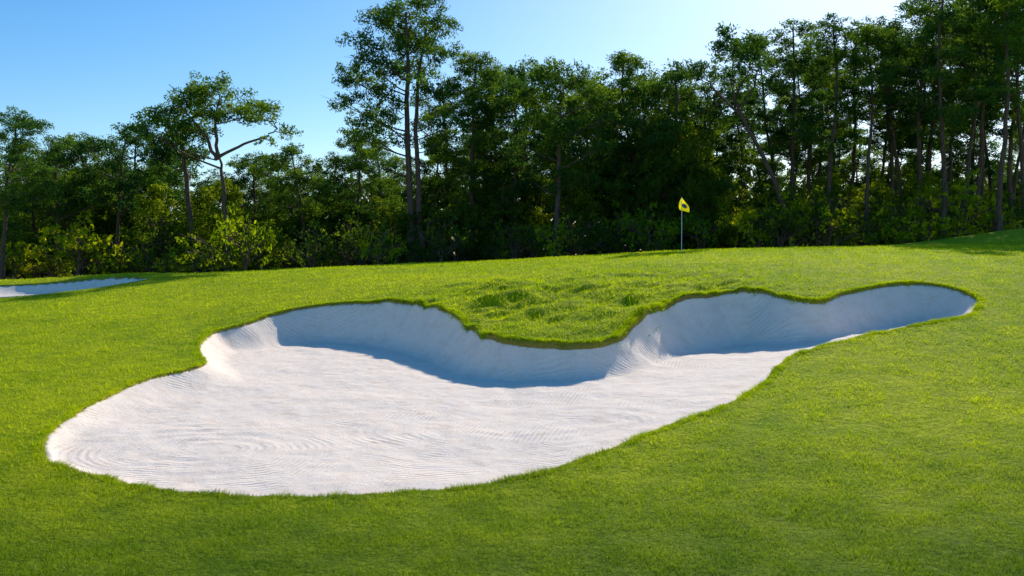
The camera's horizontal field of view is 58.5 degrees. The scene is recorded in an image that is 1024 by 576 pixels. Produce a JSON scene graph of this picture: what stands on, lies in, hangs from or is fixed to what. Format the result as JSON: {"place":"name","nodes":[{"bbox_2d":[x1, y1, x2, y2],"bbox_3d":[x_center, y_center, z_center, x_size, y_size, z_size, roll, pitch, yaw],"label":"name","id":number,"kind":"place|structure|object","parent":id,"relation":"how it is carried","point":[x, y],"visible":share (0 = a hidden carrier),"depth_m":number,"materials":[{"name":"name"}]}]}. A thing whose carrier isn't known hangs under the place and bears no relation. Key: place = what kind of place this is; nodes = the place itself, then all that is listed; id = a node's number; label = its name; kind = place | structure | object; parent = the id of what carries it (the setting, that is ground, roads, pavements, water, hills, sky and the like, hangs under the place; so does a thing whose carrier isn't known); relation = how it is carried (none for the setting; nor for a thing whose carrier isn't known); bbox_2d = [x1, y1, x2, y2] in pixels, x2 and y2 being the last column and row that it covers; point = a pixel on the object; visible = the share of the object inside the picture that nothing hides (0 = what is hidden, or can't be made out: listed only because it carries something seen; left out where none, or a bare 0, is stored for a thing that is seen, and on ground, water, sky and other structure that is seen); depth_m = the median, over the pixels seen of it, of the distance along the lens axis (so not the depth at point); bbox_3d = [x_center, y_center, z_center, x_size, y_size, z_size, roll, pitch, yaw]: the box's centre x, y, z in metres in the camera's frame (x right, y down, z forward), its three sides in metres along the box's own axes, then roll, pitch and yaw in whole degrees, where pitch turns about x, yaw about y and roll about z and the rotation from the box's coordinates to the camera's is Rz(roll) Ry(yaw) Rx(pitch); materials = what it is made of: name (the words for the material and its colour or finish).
{"place":"outdoors","nodes":[
{"label":"outdoors","id":0,"kind":"place"},
{"bbox_2d":[0,228,1023,575],"bbox_3d":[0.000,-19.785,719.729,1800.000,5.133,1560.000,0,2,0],"label":"ground","id":1,"kind":"structure","parent":0,"point":[844,418],"depth_m":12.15,"materials":[{"name":"green plant"}]},
{"bbox_2d":[0,239,41,279],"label":"shrub","id":2,"kind":"object","parent":1,"relation":"on","point":[25,253],"visible":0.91,"depth_m":60.45,"materials":[{"name":"green plant"}]},
{"bbox_2d":[0,150,59,278],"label":"pine tree","id":3,"kind":"object","parent":1,"relation":"on","point":[33,216],"visible":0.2,"depth_m":71.17,"materials":[{"name":"green plant"}]},
{"bbox_2d":[0,105,64,279],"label":"pine tree","id":4,"kind":"object","parent":1,"relation":"on","point":[27,124],"visible":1,"depth_m":57.67,"materials":[{"name":"green plant"}]},
{"bbox_2d":[0,132,116,277],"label":"pine tree","id":5,"kind":"object","parent":1,"relation":"on","point":[54,145],"visible":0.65,"depth_m":64.75,"materials":[{"name":"green plant"}]},
{"bbox_2d":[0,278,145,297],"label":"sand bunker","id":6,"kind":"object","parent":1,"relation":"on","point":[13,291],"visible":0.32,"depth_m":40.18},
{"bbox_2d":[25,132,128,274],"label":"pine tree","id":7,"kind":"object","parent":1,"relation":"on","point":[100,181],"visible":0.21,"depth_m":69.32,"materials":[{"name":"green plant"}]},
{"bbox_2d":[31,212,128,276],"bbox_3d":[-27.908,-2.720,58.811,5.460,4.440,4.960,1,2,19],"label":"shrub","id":8,"kind":"object","parent":1,"relation":"on","point":[66,242],"visible":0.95,"depth_m":58.36,"materials":[{"name":"green plant"}]},
{"bbox_2d":[40,190,126,274],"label":"broadleaf tree","id":9,"kind":"object","parent":1,"relation":"on","point":[104,215],"visible":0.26,"depth_m":70.48,"materials":[{"name":"green plant"}]},
{"bbox_2d":[66,236,135,274],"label":"shrub","id":10,"kind":"object","parent":1,"relation":"on","point":[97,269],"visible":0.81,"depth_m":59.07,"materials":[{"name":"green plant"}]},
{"bbox_2d":[43,122,184,273],"bbox_3d":[-28.214,-6.319,65.821,8.633,11.229,7.730,0,2,-3],"label":"pine tree","id":11,"kind":"object","parent":1,"relation":"on","point":[148,178],"visible":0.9,"depth_m":64.74,"materials":[{"name":"green plant"}]},
{"bbox_2d":[89,237,158,273],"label":"shrub","id":12,"kind":"object","parent":1,"relation":"on","point":[127,261],"visible":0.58,"depth_m":60.71,"materials":[{"name":"green plant"}]},
{"bbox_2d":[70,130,192,272],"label":"pine tree","id":13,"kind":"object","parent":1,"relation":"on","point":[174,178],"visible":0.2,"depth_m":73.49,"materials":[{"name":"green plant"}]},
{"bbox_2d":[93,203,189,272],"bbox_3d":[-25.588,-3.420,64.630,5.999,5.420,6.858,1,2,38],"label":"shrub","id":14,"kind":"object","parent":1,"relation":"on","point":[161,236],"visible":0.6,"depth_m":63.93,"materials":[{"name":"green plant"}]},
{"bbox_2d":[127,235,180,272],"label":"shrub","id":15,"kind":"object","parent":1,"relation":"on","point":[148,252],"visible":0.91,"depth_m":59.45,"materials":[{"name":"green plant"}]},
{"bbox_2d":[115,183,206,272],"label":"broadleaf tree","id":16,"kind":"object","parent":1,"relation":"on","point":[155,192],"visible":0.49,"depth_m":64.37,"materials":[{"name":"green plant"}]},
{"bbox_2d":[133,116,223,272],"bbox_3d":[-23.454,-6.636,65.065,6.318,11.655,5.842,0,2,0],"label":"pine tree","id":17,"kind":"object","parent":1,"relation":"on","point":[172,153],"visible":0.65,"depth_m":63.95,"materials":[{"name":"green plant"}]},
{"bbox_2d":[158,186,237,272],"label":"broadleaf tree","id":18,"kind":"object","parent":1,"relation":"on","point":[196,202],"visible":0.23,"depth_m":70.88,"materials":[{"name":"green plant"}]},
{"bbox_2d":[165,233,253,272],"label":"shrub","id":19,"kind":"object","parent":1,"relation":"on","point":[203,257],"visible":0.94,"depth_m":57.02,"materials":[{"name":"green plant"}]},
{"bbox_2d":[123,70,303,271],"bbox_3d":[-19.863,-7.744,61.989,10.771,13.862,7.588,0,2,0],"label":"pine tree","id":20,"kind":"object","parent":1,"relation":"on","point":[196,93],"visible":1,"depth_m":61.52,"materials":[{"name":"green plant"}]},
{"bbox_2d":[188,176,278,270],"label":"broadleaf tree","id":21,"kind":"object","parent":1,"relation":"on","point":[234,194],"visible":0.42,"depth_m":64.94,"materials":[{"name":"green plant"}]},
{"bbox_2d":[210,203,276,270],"bbox_3d":[-16.742,-3.112,56.969,4.073,4.433,3.700,0,2,-16],"label":"shrub","id":22,"kind":"object","parent":1,"relation":"on","point":[221,235],"visible":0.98,"depth_m":56.83,"materials":[{"name":"green plant"}]},
{"bbox_2d":[207,149,304,268],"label":"pine tree","id":23,"kind":"object","parent":1,"relation":"on","point":[259,214],"visible":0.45,"depth_m":72.80,"materials":[{"name":"green plant"}]},
{"bbox_2d":[228,225,289,269],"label":"shrub","id":24,"kind":"object","parent":1,"relation":"on","point":[271,255],"visible":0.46,"depth_m":60.57,"materials":[{"name":"green plant"}]},
{"bbox_2d":[247,142,337,267],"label":"pine tree","id":25,"kind":"object","parent":1,"relation":"on","point":[297,174],"visible":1,"depth_m":68.53,"materials":[{"name":"green plant"}]},
{"bbox_2d":[268,219,340,267],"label":"shrub","id":26,"kind":"object","parent":1,"relation":"on","point":[312,241],"visible":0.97,"depth_m":59.40,"materials":[{"name":"green plant"}]},
{"bbox_2d":[285,188,356,267],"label":"broadleaf tree","id":27,"kind":"object","parent":1,"relation":"on","point":[323,217],"visible":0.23,"depth_m":73.28,"materials":[{"name":"green plant"}]},
{"bbox_2d":[288,151,356,265],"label":"pine tree","id":28,"kind":"object","parent":1,"relation":"on","point":[334,165],"visible":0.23,"depth_m":77.56,"materials":[{"name":"green plant"}]},
{"bbox_2d":[305,211,373,265],"bbox_3d":[-11.316,-3.247,61.398,3.980,3.993,4.551,1,2,42],"label":"shrub","id":29,"kind":"object","parent":1,"relation":"on","point":[346,235],"visible":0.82,"depth_m":60.94,"materials":[{"name":"green plant"}]},
{"bbox_2d":[308,134,395,264],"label":"pine tree","id":30,"kind":"object","parent":1,"relation":"on","point":[368,212],"visible":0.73,"depth_m":71.33,"materials":[{"name":"green plant"}]},
{"bbox_2d":[325,200,393,264],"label":"broadleaf tree","id":31,"kind":"object","parent":1,"relation":"on","point":[337,208],"visible":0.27,"depth_m":73.10,"materials":[{"name":"green plant"}]},
{"bbox_2d":[338,143,415,260],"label":"pine tree","id":32,"kind":"object","parent":1,"relation":"on","point":[382,184],"visible":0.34,"depth_m":78.92,"materials":[{"name":"green plant"}]},
{"bbox_2d":[358,229,408,264],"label":"shrub","id":33,"kind":"object","parent":1,"relation":"on","point":[366,251],"visible":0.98,"depth_m":57.48,"materials":[{"name":"green plant"}]},
{"bbox_2d":[323,0,470,263],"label":"pine tree","id":34,"kind":"object","parent":1,"relation":"on","point":[405,40],"visible":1,"depth_m":63.18,"materials":[{"name":"green plant"}]},
{"bbox_2d":[391,206,451,262],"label":"broadleaf tree","id":35,"kind":"object","parent":1,"relation":"on","point":[439,214],"visible":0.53,"depth_m":64.26,"materials":[{"name":"green plant"}]},
{"bbox_2d":[378,174,478,263],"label":"broadleaf tree","id":36,"kind":"object","parent":1,"relation":"on","point":[427,204],"visible":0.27,"depth_m":71.72,"materials":[{"name":"green plant"}]},
{"bbox_2d":[407,206,467,261],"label":"shrub","id":37,"kind":"object","parent":1,"relation":"on","point":[438,244],"visible":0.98,"depth_m":58.20,"materials":[{"name":"green plant"}]},
{"bbox_2d":[403,91,502,261],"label":"pine tree","id":38,"kind":"object","parent":1,"relation":"on","point":[430,109],"visible":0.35,"depth_m":73.54,"materials":[{"name":"green plant"}]},
{"bbox_2d":[429,50,510,260],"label":"pine tree","id":39,"kind":"object","parent":1,"relation":"on","point":[472,92],"visible":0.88,"depth_m":66.75,"materials":[{"name":"green plant"}]},
{"bbox_2d":[444,161,548,260],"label":"broadleaf tree","id":40,"kind":"object","parent":1,"relation":"on","point":[497,203],"visible":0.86,"depth_m":65.25,"materials":[{"name":"green plant"}]},
{"bbox_2d":[453,68,543,244],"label":"pine tree","id":41,"kind":"object","parent":1,"relation":"on","point":[478,127],"visible":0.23,"depth_m":70.52,"materials":[{"name":"green plant"}]},
{"bbox_2d":[44,285,976,496],"bbox_3d":[1.938,1.222,18.202,19.035,2.332,14.940,0,2,0],"label":"sand bunker","id":42,"kind":"object","parent":1,"relation":"on","point":[360,398],"visible":0.9,"depth_m":17.22},
{"bbox_2d":[2,162,1020,275],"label":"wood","id":43,"kind":"object","parent":1,"relation":"on","point":[453,259],"visible":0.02,"depth_m":98.89,"materials":[{"name":"green plant"}]},
{"bbox_2d":[468,79,558,258],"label":"pine tree","id":44,"kind":"object","parent":1,"relation":"on","point":[502,99],"visible":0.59,"depth_m":65.72,"materials":[{"name":"green plant"}]},
{"bbox_2d":[453,55,574,254],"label":"pine tree","id":45,"kind":"object","parent":1,"relation":"on","point":[519,72],"visible":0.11,"depth_m":74.80,"materials":[{"name":"green plant"}]},
{"bbox_2d":[483,218,545,259],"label":"shrub","id":46,"kind":"object","parent":1,"relation":"on","point":[513,236],"visible":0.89,"depth_m":60.75,"materials":[{"name":"green plant"}]},
{"bbox_2d":[530,216,578,256],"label":"shrub","id":47,"kind":"object","parent":1,"relation":"on","point":[542,235],"visible":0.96,"depth_m":57.60,"materials":[{"name":"green plant"}]},
{"bbox_2d":[502,56,624,256],"bbox_3d":[3.357,-8.783,63.110,8.229,14.001,7.672,0,2,0],"label":"pine tree","id":48,"kind":"object","parent":1,"relation":"on","point":[559,134],"visible":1,"depth_m":61.77,"materials":[{"name":"green plant"}]},
{"bbox_2d":[517,156,621,257],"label":"broadleaf tree","id":49,"kind":"object","parent":1,"relation":"on","point":[577,197],"visible":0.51,"depth_m":66.91,"materials":[{"name":"green plant"}]},
{"bbox_2d":[540,211,615,255],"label":"shrub","id":50,"kind":"object","parent":1,"relation":"on","point":[584,231],"visible":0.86,"depth_m":58.77,"materials":[{"name":"green plant"}]},
{"bbox_2d":[536,74,653,228],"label":"pine tree","id":51,"kind":"object","parent":1,"relation":"on","point":[598,157],"visible":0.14,"depth_m":72.92,"materials":[{"name":"green plant"}]},
{"bbox_2d":[571,163,640,254],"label":"broadleaf tree","id":52,"kind":"object","parent":1,"relation":"on","point":[594,168],"visible":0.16,"depth_m":71.15,"materials":[{"name":"green plant"}]},
{"bbox_2d":[579,49,654,251],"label":"pine tree","id":53,"kind":"object","parent":1,"relation":"on","point":[631,66],"visible":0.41,"depth_m":68.78,"materials":[{"name":"green plant"}]},
{"bbox_2d":[590,199,657,253],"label":"shrub","id":54,"kind":"object","parent":1,"relation":"on","point":[617,217],"visible":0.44,"depth_m":63.34,"materials":[{"name":"green plant"}]},
{"bbox_2d":[611,202,680,251],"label":"shrub","id":55,"kind":"object","parent":1,"relation":"on","point":[647,227],"visible":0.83,"depth_m":58.68,"materials":[{"name":"green plant"}]},
{"bbox_2d":[592,80,706,245],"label":"pine tree","id":56,"kind":"object","parent":1,"relation":"on","point":[614,187],"visible":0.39,"depth_m":66.71,"materials":[{"name":"green plant"}]},
{"bbox_2d":[626,142,703,251],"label":"broadleaf tree","id":57,"kind":"object","parent":1,"relation":"on","point":[685,197],"visible":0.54,"depth_m":62.74,"materials":[{"name":"green plant"}]},
{"bbox_2d":[636,108,718,250],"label":"broadleaf tree","id":58,"kind":"object","parent":1,"relation":"on","point":[690,139],"visible":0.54,"depth_m":62.96,"materials":[{"name":"green plant"}]},
{"bbox_2d":[613,59,742,203],"bbox_3d":[11.313,-9.323,66.068,9.531,14.173,9.852,0,2,-15],"label":"pine tree","id":59,"kind":"object","parent":1,"relation":"on","point":[687,99],"visible":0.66,"depth_m":64.73,"materials":[{"name":"green plant"}]},
{"bbox_2d":[656,156,731,249],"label":"broadleaf tree","id":60,"kind":"object","parent":1,"relation":"on","point":[688,183],"visible":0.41,"depth_m":63.03,"materials":[{"name":"green plant"}]},
{"bbox_2d":[672,202,735,248],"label":"shrub","id":61,"kind":"object","parent":1,"relation":"on","point":[697,225],"visible":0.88,"depth_m":60.93,"materials":[{"name":"green plant"}]},
{"bbox_2d":[671,162,747,248],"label":"broadleaf tree","id":62,"kind":"object","parent":1,"relation":"on","point":[716,200],"visible":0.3,"depth_m":63.59,"materials":[{"name":"green plant"}]},
{"bbox_2d":[683,20,795,246],"bbox_3d":[14.137,-9.552,59.510,6.962,14.820,6.325,1,2,39],"label":"pine tree","id":63,"kind":"object","parent":1,"relation":"on","point":[755,43],"visible":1,"depth_m":58.28,"materials":[{"name":"green plant"}]},
{"bbox_2d":[689,75,789,244],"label":"pine tree","id":64,"kind":"object","parent":1,"relation":"on","point":[732,138],"visible":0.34,"depth_m":75.88,"materials":[{"name":"green plant"}]},
{"bbox_2d":[704,143,791,248],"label":"broadleaf tree","id":65,"kind":"object","parent":1,"relation":"on","point":[744,169],"visible":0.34,"depth_m":68.42,"materials":[{"name":"green plant"}]},
{"bbox_2d":[728,198,789,247],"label":"shrub","id":66,"kind":"object","parent":1,"relation":"on","point":[748,223],"visible":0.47,"depth_m":60.42,"materials":[{"name":"green plant"}]},
{"bbox_2d":[714,31,807,245],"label":"pine tree","id":67,"kind":"object","parent":1,"relation":"on","point":[755,95],"visible":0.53,"depth_m":69.17,"materials":[{"name":"green plant"}]},
{"bbox_2d":[714,189,811,247],"bbox_3d":[16.445,-4.332,60.275,5.137,4.266,4.666,-1,2,-22],"label":"shrub","id":68,"kind":"object","parent":1,"relation":"on","point":[736,220],"visible":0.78,"depth_m":59.59,"materials":[{"name":"green plant"}]},
{"bbox_2d":[753,201,808,247],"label":"shrub","id":69,"kind":"object","parent":1,"relation":"on","point":[769,231],"visible":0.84,"depth_m":59.19,"materials":[{"name":"green plant"}]},
{"bbox_2d":[743,18,839,246],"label":"pine tree","id":70,"kind":"object","parent":1,"relation":"on","point":[786,42],"visible":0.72,"depth_m":67.57,"materials":[{"name":"green plant"}]},
{"bbox_2d":[752,108,834,199],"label":"pine tree","id":71,"kind":"object","parent":1,"relation":"on","point":[801,172],"visible":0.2,"depth_m":82.41,"materials":[{"name":"green plant"}]},
{"bbox_2d":[768,33,852,244],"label":"pine tree","id":72,"kind":"object","parent":1,"relation":"on","point":[813,77],"visible":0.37,"depth_m":71.52,"materials":[{"name":"green plant"}]},
{"bbox_2d":[778,70,862,230],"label":"pine tree","id":73,"kind":"object","parent":1,"relation":"on","point":[819,162],"visible":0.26,"depth_m":75.32,"materials":[{"name":"green plant"}]},
{"bbox_2d":[786,184,857,246],"bbox_3d":[19.945,-4.355,59.627,4.935,4.675,3.882,1,2,23],"label":"shrub","id":74,"kind":"object","parent":1,"relation":"on","point":[817,227],"visible":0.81,"depth_m":59.00,"materials":[{"name":"green plant"}]},
{"bbox_2d":[781,184,877,246],"bbox_3d":[20.274,-4.498,58.807,6.033,4.503,5.277,1,2,19],"label":"shrub","id":75,"kind":"object","parent":1,"relation":"on","point":[827,227],"visible":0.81,"depth_m":58.88,"materials":[{"name":"green plant"}]},
{"bbox_2d":[799,126,873,206],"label":"pine tree","id":76,"kind":"object","parent":1,"relation":"on","point":[847,166],"visible":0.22,"depth_m":86.56,"materials":[{"name":"green plant"}]},
{"bbox_2d":[788,12,885,238],"bbox_3d":[22.274,-10.746,63.888,6.322,16.667,6.916,0,2,8],"label":"pine tree","id":77,"kind":"object","parent":1,"relation":"on","point":[827,51],"visible":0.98,"depth_m":63.29,"materials":[{"name":"green plant"}]},
{"bbox_2d":[797,172,879,246],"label":"broadleaf tree","id":78,"kind":"object","parent":1,"relation":"on","point":[823,180],"visible":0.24,"depth_m":66.44,"materials":[{"name":"green plant"}]},
{"bbox_2d":[821,29,890,204],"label":"pine tree","id":79,"kind":"object","parent":1,"relation":"on","point":[852,129],"visible":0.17,"depth_m":73.71,"materials":[{"name":"green plant"}]},
{"bbox_2d":[816,147,902,213],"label":"pine tree","id":80,"kind":"object","parent":1,"relation":"on","point":[860,156],"visible":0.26,"depth_m":88.95,"materials":[{"name":"green plant"}]},
{"bbox_2d":[821,204,906,245],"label":"shrub","id":81,"kind":"object","parent":1,"relation":"on","point":[870,226],"visible":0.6,"depth_m":60.17,"materials":[{"name":"green plant"}]},
{"bbox_2d":[826,21,922,245],"bbox_3d":[24.848,-10.333,62.977,6.125,15.792,8.668,0,2,-13],"label":"pine tree","id":82,"kind":"object","parent":1,"relation":"on","point":[865,35],"visible":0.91,"depth_m":62.23,"materials":[{"name":"green plant"}]},
{"bbox_2d":[849,178,915,245],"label":"broadleaf tree","id":83,"kind":"object","parent":1,"relation":"on","point":[876,193],"visible":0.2,"depth_m":65.99,"materials":[{"name":"green plant"}]},
{"bbox_2d":[827,15,950,213],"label":"pine tree","id":84,"kind":"object","parent":1,"relation":"on","point":[894,22],"visible":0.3,"depth_m":65.87,"materials":[{"name":"green plant"}]},
{"bbox_2d":[844,161,937,244],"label":"broadleaf tree","id":85,"kind":"object","parent":1,"relation":"on","point":[905,175],"visible":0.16,"depth_m":74.25,"materials":[{"name":"green plant"}]},
{"bbox_2d":[848,30,937,201],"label":"pine tree","id":86,"kind":"object","parent":1,"relation":"on","point":[902,122],"visible":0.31,"depth_m":69.38,"materials":[{"name":"green plant"}]},
{"bbox_2d":[868,188,929,243],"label":"shrub","id":87,"kind":"object","parent":1,"relation":"on","point":[908,214],"visible":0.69,"depth_m":60.35,"materials":[{"name":"green plant"}]},
{"bbox_2d":[880,45,952,222],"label":"pine tree","id":88,"kind":"object","parent":1,"relation":"on","point":[899,142],"visible":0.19,"depth_m":73.54,"materials":[{"name":"green plant"}]},
{"bbox_2d":[875,0,970,241],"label":"pine tree","id":89,"kind":"object","parent":1,"relation":"on","point":[919,109],"visible":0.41,"depth_m":63.04,"materials":[{"name":"green plant"}]},
{"bbox_2d":[875,171,970,241],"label":"broadleaf tree","id":90,"kind":"object","parent":1,"relation":"on","point":[929,180],"visible":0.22,"depth_m":64.44,"materials":[{"name":"green plant"}]},
{"bbox_2d":[883,11,978,239],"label":"pine tree","id":91,"kind":"object","parent":1,"relation":"on","point":[931,126],"visible":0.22,"depth_m":69.63,"materials":[{"name":"green plant"}]},
{"bbox_2d":[885,213,980,244],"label":"shrub","id":92,"kind":"object","parent":1,"relation":"on","point":[928,233],"visible":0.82,"depth_m":56.87,"materials":[{"name":"green plant"}]},
{"bbox_2d":[879,0,1011,238],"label":"pine tree","id":93,"kind":"object","parent":1,"relation":"on","point":[956,119],"visible":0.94,"depth_m":57.75,"materials":[{"name":"green plant"}]},
{"bbox_2d":[907,168,1013,237],"bbox_3d":[28.722,-4.840,58.695,6.536,5.532,5.141,0,2,-13],"label":"shrub","id":94,"kind":"object","parent":1,"relation":"on","point":[970,200],"visible":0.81,"depth_m":57.76,"materials":[{"name":"green plant"}]},
{"bbox_2d":[922,97,1015,195],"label":"pine tree","id":95,"kind":"object","parent":1,"relation":"on","point":[987,163],"visible":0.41,"depth_m":79.11,"materials":[{"name":"green plant"}]},
{"bbox_2d":[931,0,1023,215],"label":"pine tree","id":96,"kind":"object","parent":1,"relation":"on","point":[972,49],"visible":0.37,"depth_m":59.92,"materials":[{"name":"green plant"}]},
{"bbox_2d":[933,0,1023,233],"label":"pine tree","id":97,"kind":"object","parent":1,"relation":"on","point":[981,146],"visible":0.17,"depth_m":63.42,"materials":[{"name":"green plant"}]},
{"bbox_2d":[937,0,1023,227],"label":"pine tree","id":98,"kind":"object","parent":1,"relation":"on","point":[1021,145],"visible":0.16,"depth_m":60.08,"materials":[{"name":"green plant"}]},
{"bbox_2d":[953,196,1023,235],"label":"shrub","id":99,"kind":"object","parent":1,"relation":"on","point":[993,227],"visible":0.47,"depth_m":57.75,"materials":[{"name":"green plant"}]},
{"bbox_2d":[960,0,1023,230],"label":"pine tree","id":100,"kind":"object","parent":1,"relation":"on","point":[1008,91],"visible":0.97,"depth_m":55.68,"materials":[{"name":"green plant"}]},
{"bbox_2d":[963,10,1023,229],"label":"pine tree","id":101,"kind":"object","parent":1,"relation":"on","point":[993,116],"visible":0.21,"depth_m":65.75,"materials":[{"name":"green plant"}]},
{"bbox_2d":[0,0,1023,253],"label":"sky","id":102,"kind":"structure","parent":0,"point":[87,66],"materials":[{"name":"blue"}]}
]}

